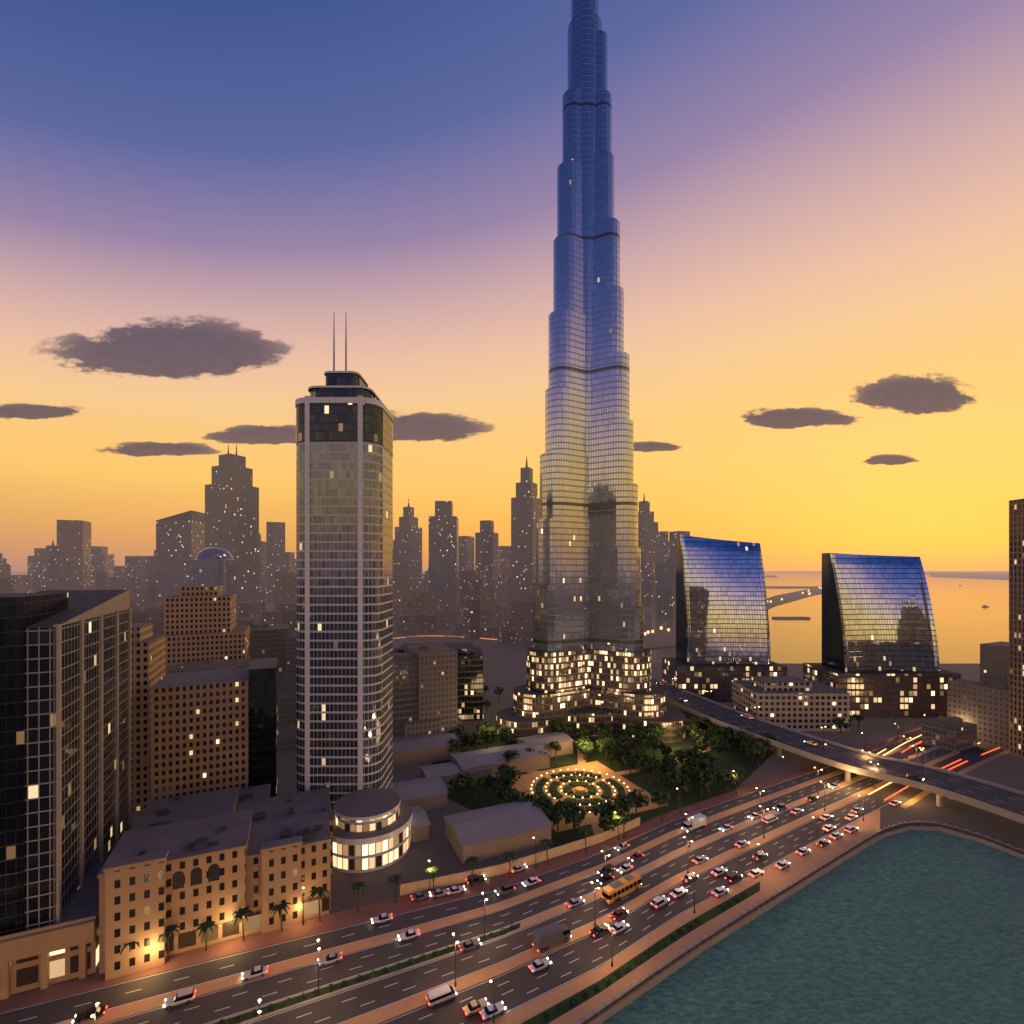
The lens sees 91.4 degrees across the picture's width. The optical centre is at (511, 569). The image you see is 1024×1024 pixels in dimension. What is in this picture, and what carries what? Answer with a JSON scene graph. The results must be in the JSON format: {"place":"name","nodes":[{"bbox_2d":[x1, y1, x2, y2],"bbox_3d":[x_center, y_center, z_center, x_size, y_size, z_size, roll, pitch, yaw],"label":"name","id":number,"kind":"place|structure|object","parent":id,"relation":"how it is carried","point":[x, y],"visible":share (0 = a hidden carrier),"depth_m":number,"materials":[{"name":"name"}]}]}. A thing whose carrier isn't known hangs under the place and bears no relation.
{"place":"outdoors","nodes":[
{"label":"outdoors","id":0,"kind":"place"},
{"bbox_2d":[0,403,78,418],"bbox_3d":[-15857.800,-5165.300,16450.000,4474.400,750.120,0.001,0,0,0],"label":"cloud","id":1,"kind":"structure","parent":0,"point":[21,410],"depth_m":16450.00,"materials":[{"name":"grey"}]},
{"bbox_2d":[99,441,219,456],"bbox_3d":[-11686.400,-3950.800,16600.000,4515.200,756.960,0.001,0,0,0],"label":"cloud","id":2,"kind":"structure","parent":0,"point":[139,449],"depth_m":16600.00,"materials":[{"name":"grey"}]},
{"bbox_2d":[42,316,290,378],"bbox_3d":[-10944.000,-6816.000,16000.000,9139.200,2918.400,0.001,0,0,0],"label":"cloud","id":3,"kind":"structure","parent":0,"point":[177,349],"depth_m":16000.00,"materials":[{"name":"grey"}]},
{"bbox_2d":[203,425,295,444],"bbox_3d":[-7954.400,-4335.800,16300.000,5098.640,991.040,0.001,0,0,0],"label":"cloud","id":4,"kind":"structure","parent":0,"point":[254,434],"depth_m":16300.00,"materials":[{"name":"grey"}]},
{"bbox_2d":[390,411,492,441],"bbox_3d":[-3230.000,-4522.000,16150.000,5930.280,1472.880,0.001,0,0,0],"label":"cloud","id":5,"kind":"structure","parent":0,"point":[422,426],"depth_m":16150.00,"materials":[{"name":"grey"}]},
{"bbox_2d":[0,729,959,1023],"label":"road","id":6,"kind":"structure","parent":0,"point":[586,949],"depth_m":134.93,"materials":[{"name":"grey asphalt"}]},
{"bbox_2d":[72,1006,106,1023],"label":"sedan","id":7,"kind":"object","parent":6,"relation":"on","point":[84,1016],"visible":0.95,"depth_m":111.25,"materials":[{"name":"paint"}]},
{"bbox_2d":[163,987,195,1009],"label":"suv","id":8,"kind":"object","parent":6,"relation":"on","point":[184,996],"visible":1,"depth_m":114.98,"materials":[{"name":"paint"}]},
{"bbox_2d":[241,965,267,981],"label":"sedan","id":9,"kind":"object","parent":6,"relation":"on","point":[257,971],"visible":1,"depth_m":122.66,"materials":[{"name":"paint"}]},
{"bbox_2d":[317,939,319,991],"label":"street lamp","id":10,"kind":"object","parent":6,"relation":"on","point":[318,989],"visible":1,"depth_m":117.91,"materials":[{"name":"metal"}]},
{"bbox_2d":[319,952,341,966],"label":"sedan","id":11,"kind":"object","parent":6,"relation":"on","point":[331,958],"visible":0.92,"depth_m":127.05,"materials":[{"name":"paint"}]},
{"bbox_2d":[371,913,392,925],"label":"sedan","id":12,"kind":"object","parent":6,"relation":"on","point":[383,918],"visible":1,"depth_m":141.72,"materials":[{"name":"paint"}]},
{"bbox_2d":[398,929,419,942],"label":"sedan","id":13,"kind":"object","parent":6,"relation":"on","point":[409,934],"visible":1,"depth_m":135.30,"materials":[{"name":"paint"}]},
{"bbox_2d":[411,891,430,901],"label":"sedan","id":14,"kind":"object","parent":6,"relation":"on","point":[418,896],"visible":1,"depth_m":151.29,"materials":[{"name":"paint"}]},
{"bbox_2d":[430,888,447,898],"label":"sedan","id":15,"kind":"object","parent":6,"relation":"on","point":[437,893],"visible":1,"depth_m":152.66,"materials":[{"name":"paint"}]},
{"bbox_2d":[426,984,456,1007],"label":"van","id":16,"kind":"object","parent":6,"relation":"on","point":[436,997],"visible":1,"depth_m":115.36,"materials":[{"name":"paint"}]},
{"bbox_2d":[452,933,458,986],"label":"street lamp","id":17,"kind":"object","parent":6,"relation":"on","point":[455,982],"visible":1,"depth_m":119.93,"materials":[{"name":"metal"}]},
{"bbox_2d":[448,886,465,895],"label":"sedan","id":18,"kind":"object","parent":6,"relation":"on","point":[452,890],"visible":1,"depth_m":154.10,"materials":[{"name":"paint"}]},
{"bbox_2d":[459,939,480,952],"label":"sedan","id":19,"kind":"object","parent":6,"relation":"on","point":[466,946],"visible":1,"depth_m":131.63,"materials":[{"name":"paint"}]},
{"bbox_2d":[0,747,948,1023],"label":"road markings","id":20,"kind":"object","parent":6,"relation":"on","point":[498,923],"visible":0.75,"depth_m":136.02,"materials":[{"name":"paint"}]},
{"bbox_2d":[463,998,488,1016],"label":"sedan","id":21,"kind":"object","parent":6,"relation":"on","point":[471,1008],"visible":0.95,"depth_m":112.97,"materials":[{"name":"paint"}]},
{"bbox_2d":[466,874,485,885],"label":"suv","id":22,"kind":"object","parent":6,"relation":"on","point":[477,879],"visible":0.98,"depth_m":158.92,"materials":[{"name":"paint"}]},
{"bbox_2d":[480,1002,505,1020],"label":"sedan","id":23,"kind":"object","parent":6,"relation":"on","point":[486,1013],"visible":0.99,"depth_m":112.01,"materials":[{"name":"paint"}]},
{"bbox_2d":[495,882,514,896],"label":"suv","id":24,"kind":"object","parent":6,"relation":"on","point":[506,888],"visible":1,"depth_m":154.15,"materials":[{"name":"paint"}]},
{"bbox_2d":[511,864,526,873],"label":"sedan","id":25,"kind":"object","parent":6,"relation":"on","point":[516,868],"visible":0.89,"depth_m":165.42,"materials":[{"name":"paint"}]},
{"bbox_2d":[522,877,539,887],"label":"sedan","id":26,"kind":"object","parent":6,"relation":"on","point":[530,881],"visible":1,"depth_m":158.33,"materials":[{"name":"paint"}]},
{"bbox_2d":[528,957,551,973],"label":"sedan","id":27,"kind":"object","parent":6,"relation":"on","point":[536,966],"visible":1,"depth_m":124.96,"materials":[{"name":"paint"}]},
{"bbox_2d":[532,921,570,952],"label":"truck","id":28,"kind":"object","parent":6,"relation":"on","point":[544,938],"visible":1,"depth_m":132.32,"materials":[{"name":"paint"}]},
{"bbox_2d":[565,897,584,908],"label":"sedan","id":29,"kind":"object","parent":6,"relation":"on","point":[571,903],"visible":1,"depth_m":148.58,"materials":[{"name":"paint"}]},
{"bbox_2d":[589,924,608,937],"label":"sedan","id":30,"kind":"object","parent":6,"relation":"on","point":[596,931],"visible":0.98,"depth_m":137.00,"materials":[{"name":"paint"}]},
{"bbox_2d":[597,874,613,884],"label":"sedan","id":31,"kind":"object","parent":6,"relation":"on","point":[601,880],"visible":0.98,"depth_m":159.86,"materials":[{"name":"paint"}]},
{"bbox_2d":[598,864,614,876],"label":"suv","id":32,"kind":"object","parent":6,"relation":"on","point":[610,868],"visible":0.88,"depth_m":164.16,"materials":[{"name":"paint"}]},
{"bbox_2d":[609,921,628,935],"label":"sedan","id":33,"kind":"object","parent":6,"relation":"on","point":[618,928],"visible":0.98,"depth_m":137.94,"materials":[{"name":"paint"}]},
{"bbox_2d":[610,908,627,921],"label":"sedan","id":34,"kind":"object","parent":6,"relation":"on","point":[617,915],"visible":1,"depth_m":143.47,"materials":[{"name":"paint"}]},
{"bbox_2d":[602,872,640,903],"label":"bus","id":35,"kind":"object","parent":6,"relation":"on","point":[615,891],"visible":1,"depth_m":152.67,"materials":[{"name":"paint"}]},
{"bbox_2d":[615,842,628,851],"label":"sedan","id":36,"kind":"object","parent":6,"relation":"on","point":[621,847],"visible":1,"depth_m":178.48,"materials":[{"name":"paint"}]},
{"bbox_2d":[617,864,632,874],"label":"sedan","id":37,"kind":"object","parent":6,"relation":"on","point":[624,869],"visible":1,"depth_m":165.51,"materials":[{"name":"paint"}]},
{"bbox_2d":[629,852,642,861],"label":"sedan","id":38,"kind":"object","parent":6,"relation":"on","point":[635,856],"visible":1,"depth_m":172.38,"materials":[{"name":"paint"}]},
{"bbox_2d":[651,896,668,909],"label":"suv","id":39,"kind":"object","parent":6,"relation":"on","point":[658,902],"visible":1,"depth_m":148.13,"materials":[{"name":"paint"}]},
{"bbox_2d":[670,887,686,898],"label":"sedan","id":40,"kind":"object","parent":6,"relation":"on","point":[676,893],"visible":1,"depth_m":153.07,"materials":[{"name":"paint"}]},
{"bbox_2d":[682,873,697,883],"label":"sedan","id":41,"kind":"object","parent":6,"relation":"on","point":[686,879],"visible":1,"depth_m":160.54,"materials":[{"name":"paint"}]},
{"bbox_2d":[682,813,705,832],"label":"truck","id":42,"kind":"object","parent":6,"relation":"on","point":[690,823],"visible":0.98,"depth_m":191.89,"materials":[{"name":"paint"}]},
{"bbox_2d":[692,855,707,864],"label":"sedan","id":43,"kind":"object","parent":6,"relation":"on","point":[698,860],"visible":1,"depth_m":170.44,"materials":[{"name":"paint"}]},
{"bbox_2d":[711,867,726,876],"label":"sedan","id":44,"kind":"object","parent":6,"relation":"on","point":[717,872],"visible":1,"depth_m":163.67,"materials":[{"name":"paint"}]},
{"bbox_2d":[711,886,728,897],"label":"sedan","id":45,"kind":"object","parent":6,"relation":"on","point":[718,892],"visible":1,"depth_m":153.52,"materials":[{"name":"paint"}]},
{"bbox_2d":[719,824,732,831],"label":"sedan","id":46,"kind":"object","parent":6,"relation":"on","point":[725,827],"visible":1,"depth_m":191.69,"materials":[{"name":"paint"}]},
{"bbox_2d":[725,872,741,883],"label":"suv","id":47,"kind":"object","parent":6,"relation":"on","point":[732,877],"visible":1,"depth_m":160.19,"materials":[{"name":"paint"}]},
{"bbox_2d":[735,840,748,848],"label":"sedan","id":48,"kind":"object","parent":6,"relation":"on","point":[739,844],"visible":1,"depth_m":180.30,"materials":[{"name":"paint"}]},
{"bbox_2d":[748,812,760,819],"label":"sedan","id":49,"kind":"object","parent":6,"relation":"on","point":[753,816],"visible":1,"depth_m":200.84,"materials":[{"name":"paint"}]},
{"bbox_2d":[748,868,763,878],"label":"sedan","id":50,"kind":"object","parent":6,"relation":"on","point":[754,873],"visible":1,"depth_m":162.81,"materials":[{"name":"paint"}]},
{"bbox_2d":[752,852,767,860],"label":"sedan","id":51,"kind":"object","parent":6,"relation":"on","point":[757,856],"visible":0.97,"depth_m":172.73,"materials":[{"name":"paint"}]},
{"bbox_2d":[762,814,777,824],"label":"van","id":52,"kind":"object","parent":6,"relation":"on","point":[769,819],"visible":1,"depth_m":197.26,"materials":[{"name":"paint"}]},
{"bbox_2d":[773,802,786,811],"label":"car","id":53,"kind":"object","parent":6,"relation":"on","point":[780,806],"visible":1,"depth_m":207.91,"materials":[{"name":"paint"}]},
{"bbox_2d":[775,860,789,869],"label":"sedan","id":54,"kind":"object","parent":6,"relation":"on","point":[782,865],"visible":1,"depth_m":167.44,"materials":[{"name":"paint"}]},
{"bbox_2d":[791,808,802,814],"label":"sedan","id":55,"kind":"object","parent":6,"relation":"on","point":[795,811],"visible":1,"depth_m":204.84,"materials":[{"name":"paint"}]},
{"bbox_2d":[796,847,809,855],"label":"sedan","id":56,"kind":"object","parent":6,"relation":"on","point":[803,851],"visible":1,"depth_m":175.53,"materials":[{"name":"paint"}]},
{"bbox_2d":[816,839,829,847],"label":"sedan","id":57,"kind":"object","parent":6,"relation":"on","point":[822,843],"visible":1,"depth_m":180.96,"materials":[{"name":"paint"}]},
{"bbox_2d":[820,814,832,820],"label":"sedan","id":58,"kind":"object","parent":6,"relation":"on","point":[825,817],"visible":1,"depth_m":199.88,"materials":[{"name":"paint"}]},
{"bbox_2d":[822,824,834,831],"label":"sedan","id":59,"kind":"object","parent":6,"relation":"on","point":[828,828],"visible":1,"depth_m":191.47,"materials":[{"name":"paint"}]},
{"bbox_2d":[829,832,842,839],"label":"sedan","id":60,"kind":"object","parent":6,"relation":"on","point":[835,835],"visible":1,"depth_m":185.96,"materials":[{"name":"paint"}]},
{"bbox_2d":[844,825,857,833],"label":"car","id":61,"kind":"object","parent":6,"relation":"on","point":[850,829],"visible":1,"depth_m":190.01,"materials":[{"name":"paint"}]},
{"bbox_2d":[845,814,856,820],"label":"sedan","id":62,"kind":"object","parent":6,"relation":"on","point":[850,817],"visible":1,"depth_m":199.86,"materials":[{"name":"paint"}]},
{"bbox_2d":[851,807,862,813],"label":"sedan","id":63,"kind":"object","parent":6,"relation":"on","point":[856,810],"visible":0.99,"depth_m":205.69,"materials":[{"name":"paint"}]},
{"bbox_2d":[0,0,1023,570],"label":"sky","id":64,"kind":"structure","parent":0,"point":[817,201],"materials":[{"name":"orange"}]},
{"bbox_2d":[9,571,1023,1023],"bbox_3d":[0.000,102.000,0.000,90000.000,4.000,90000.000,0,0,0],"label":"ground","id":65,"kind":"structure","parent":0,"point":[505,667],"depth_m":210.53,"materials":[{"name":"concrete"}]},
{"bbox_2d":[0,592,67,935],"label":"dark tower","id":66,"kind":"structure","parent":65,"relation":"on","point":[20,613],"depth_m":119.71,"materials":[{"name":"black glass"}]},
{"bbox_2d":[0,861,105,999],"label":"building","id":67,"kind":"structure","parent":65,"relation":"on","point":[66,947],"depth_m":120.95,"materials":[{"name":"concrete"}]},
{"bbox_2d":[25,589,131,929],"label":"high-rise building","id":68,"kind":"structure","parent":65,"relation":"on","point":[78,737],"depth_m":135.03,"materials":[{"name":"glass"}]},
{"bbox_2d":[132,623,164,814],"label":"beige tower","id":69,"kind":"structure","parent":65,"relation":"on","point":[148,660],"depth_m":205.62,"materials":[{"name":"concrete"}]},
{"bbox_2d":[153,585,249,675],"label":"beige tower","id":70,"kind":"structure","parent":65,"relation":"on","point":[199,622],"depth_m":299.01,"materials":[{"name":"concrete"}]},
{"bbox_2d":[190,547,237,625],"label":"domed building","id":71,"kind":"structure","parent":65,"relation":"on","point":[213,565],"depth_m":472.15,"materials":[{"name":"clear glass"}]},
{"bbox_2d":[151,658,277,799],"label":"beige tower","id":72,"kind":"structure","parent":65,"relation":"on","point":[212,730],"depth_m":194.94,"materials":[{"name":"concrete"}]},
{"bbox_2d":[97,784,333,980],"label":"apartment building","id":73,"kind":"structure","parent":65,"relation":"on","point":[189,863],"depth_m":137.31,"materials":[{"name":"stone"}]},
{"bbox_2d":[0,520,510,611],"bbox_3d":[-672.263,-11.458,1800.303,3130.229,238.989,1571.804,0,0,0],"label":"distant skyscrapers","id":74,"kind":"structure","parent":65,"relation":"on","point":[74,540],"depth_m":1306.15,"materials":[{"name":"grey concrete"}]},
{"bbox_2d":[295,329,411,872],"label":"white tower","id":75,"kind":"structure","parent":65,"relation":"on","point":[344,585],"depth_m":192.31,"materials":[{"name":"concrete"}]},
{"bbox_2d":[28,443,689,618],"bbox_3d":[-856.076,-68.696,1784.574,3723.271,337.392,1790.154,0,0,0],"label":"distant skyscrapers","id":76,"kind":"structure","parent":65,"relation":"on","point":[231,509],"depth_m":1140.49,"materials":[{"name":"grey concrete"}]},
{"bbox_2d":[109,501,675,617],"bbox_3d":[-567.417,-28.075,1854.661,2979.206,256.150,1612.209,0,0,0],"label":"distant skyscrapers","id":77,"kind":"structure","parent":65,"relation":"on","point":[180,541],"depth_m":1100.97,"materials":[{"name":"grey concrete"}]},
{"bbox_2d":[115,799,669,960],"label":"palm trees","id":78,"kind":"object","parent":65,"relation":"on","point":[240,913],"visible":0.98,"depth_m":144.49,"materials":[{"name":"green plant"}]},
{"bbox_2d":[393,642,482,720],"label":"office block","id":79,"kind":"structure","parent":65,"relation":"on","point":[469,681],"depth_m":331.64,"materials":[{"name":"black glass"}]},
{"bbox_2d":[390,731,573,863],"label":"low buildings","id":80,"kind":"structure","parent":65,"relation":"on","point":[491,831],"depth_m":210.98,"materials":[{"name":"beige concrete"}]},
{"bbox_2d":[219,892,746,1023],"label":"hedges","id":81,"kind":"object","parent":65,"relation":"on","point":[270,1008],"visible":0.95,"depth_m":122.83,"materials":[{"name":"green plant"}]},
{"bbox_2d":[0,572,1008,753],"bbox_3d":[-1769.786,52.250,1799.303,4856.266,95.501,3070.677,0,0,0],"label":"background buildings","id":82,"kind":"structure","parent":65,"relation":"on","point":[983,704],"depth_m":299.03,"materials":[{"name":"concrete"}]},
{"bbox_2d":[400,817,639,895],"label":"site hoarding","id":83,"kind":"object","parent":65,"relation":"on","point":[443,881],"visible":0.9,"depth_m":166.60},
{"bbox_2d":[496,0,685,742],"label":"skyscraper","id":84,"kind":"structure","parent":65,"relation":"on","point":[588,659],"depth_m":311.60,"materials":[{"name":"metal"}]},
{"bbox_2d":[479,684,863,733],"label":"trees","id":85,"kind":"object","parent":65,"relation":"on","point":[841,722],"visible":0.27,"depth_m":322.52,"materials":[{"name":"green plant"}]},
{"bbox_2d":[662,535,786,701],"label":"sail tower","id":86,"kind":"structure","parent":65,"relation":"on","point":[722,632],"depth_m":392.04,"materials":[{"name":"blue glass"}]},
{"bbox_2d":[732,676,849,730],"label":"low-rise building","id":87,"kind":"structure","parent":65,"relation":"on","point":[796,703],"depth_m":310.56,"materials":[{"name":"concrete"}]},
{"bbox_2d":[573,820,1023,1023],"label":"waterfront promenade","id":88,"kind":"structure","parent":65,"relation":"on","point":[623,994],"depth_m":146.34,"materials":[{"name":"stone"}]},
{"bbox_2d":[644,572,1008,648],"bbox_3d":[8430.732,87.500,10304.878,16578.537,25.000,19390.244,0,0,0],"label":"islands","id":89,"kind":"object","parent":65,"relation":"on","point":[661,637],"visible":0.39,"depth_m":1790.94,"materials":[{"name":"black"}]},
{"bbox_2d":[651,676,1023,823],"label":"flyover bridge","id":90,"kind":"structure","parent":65,"relation":"on","point":[991,797],"depth_m":236.08,"materials":[{"name":"concrete"}]},
{"bbox_2d":[906,774,923,780],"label":"sedan","id":91,"kind":"object","parent":90,"relation":"on","point":[913,776],"visible":1,"depth_m":217.04,"materials":[{"name":"paint"}]},
{"bbox_2d":[803,553,960,717],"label":"sail tower","id":92,"kind":"structure","parent":65,"relation":"on","point":[880,655],"depth_m":351.26,"materials":[{"name":"blue glass"}]},
{"bbox_2d":[1009,499,1023,757],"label":"high-rise building","id":93,"kind":"structure","parent":65,"relation":"on","point":[1016,626],"depth_m":269.77,"materials":[{"name":"concrete"}]},
{"bbox_2d":[432,722,773,847],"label":"park ground","id":94,"kind":"structure","parent":0,"point":[585,785],"depth_m":233.03,"materials":[{"name":"green plant"}]},
{"bbox_2d":[448,723,738,825],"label":"park trees","id":95,"kind":"object","parent":94,"relation":"on","point":[468,782],"visible":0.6,"depth_m":226.54,"materials":[{"name":"green plant"}]},
{"bbox_2d":[447,720,769,816],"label":"park trees","id":96,"kind":"object","parent":94,"relation":"on","point":[615,751],"visible":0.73,"depth_m":251.96,"materials":[{"name":"green plant"}]},
{"bbox_2d":[457,721,777,832],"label":"park trees","id":97,"kind":"object","parent":94,"relation":"on","point":[569,812],"visible":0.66,"depth_m":224.44,"materials":[{"name":"green plant"}]},
{"bbox_2d":[478,709,757,824],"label":"park trees","id":98,"kind":"object","parent":94,"relation":"on","point":[511,795],"visible":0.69,"depth_m":238.09,"materials":[{"name":"green plant"}]},
{"bbox_2d":[634,441,680,451],"bbox_3d":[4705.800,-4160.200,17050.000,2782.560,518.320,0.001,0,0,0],"label":"cloud","id":99,"kind":"structure","parent":0,"point":[650,446],"depth_m":17050.00,"materials":[{"name":"grey"}]},
{"bbox_2d":[393,635,1008,808],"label":"side roads","id":100,"kind":"structure","parent":0,"point":[962,762],"depth_m":263.77,"materials":[{"name":"grey asphalt"}]},
{"bbox_2d":[459,571,1008,662],"bbox_3d":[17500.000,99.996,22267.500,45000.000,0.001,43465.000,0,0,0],"label":"sea water","id":101,"kind":"structure","parent":0,"point":[967,624],"depth_m":1010.07,"materials":[{"name":"orange liquid"}]},
{"bbox_2d":[742,407,858,428],"bbox_3d":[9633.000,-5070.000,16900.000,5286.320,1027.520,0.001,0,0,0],"label":"cloud","id":102,"kind":"structure","parent":0,"point":[789,418],"depth_m":16900.00,"materials":[{"name":"grey"}]},
{"bbox_2d":[601,830,1023,1023],"bbox_3d":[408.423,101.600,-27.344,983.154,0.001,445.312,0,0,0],"label":"harbour water","id":103,"kind":"structure","parent":0,"point":[916,927],"depth_m":132.81,"materials":[{"name":"teal liquid"}]},
{"bbox_2d":[863,454,918,464],"bbox_3d":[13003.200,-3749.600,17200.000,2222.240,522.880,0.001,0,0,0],"label":"cloud","id":104,"kind":"structure","parent":0,"point":[890,459],"depth_m":17200.00,"materials":[{"name":"grey"}]},
{"bbox_2d":[851,374,975,414],"bbox_3d":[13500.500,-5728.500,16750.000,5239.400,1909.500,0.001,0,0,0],"label":"cloud","id":105,"kind":"structure","parent":0,"point":[912,395],"depth_m":16750.00,"materials":[{"name":"grey"}]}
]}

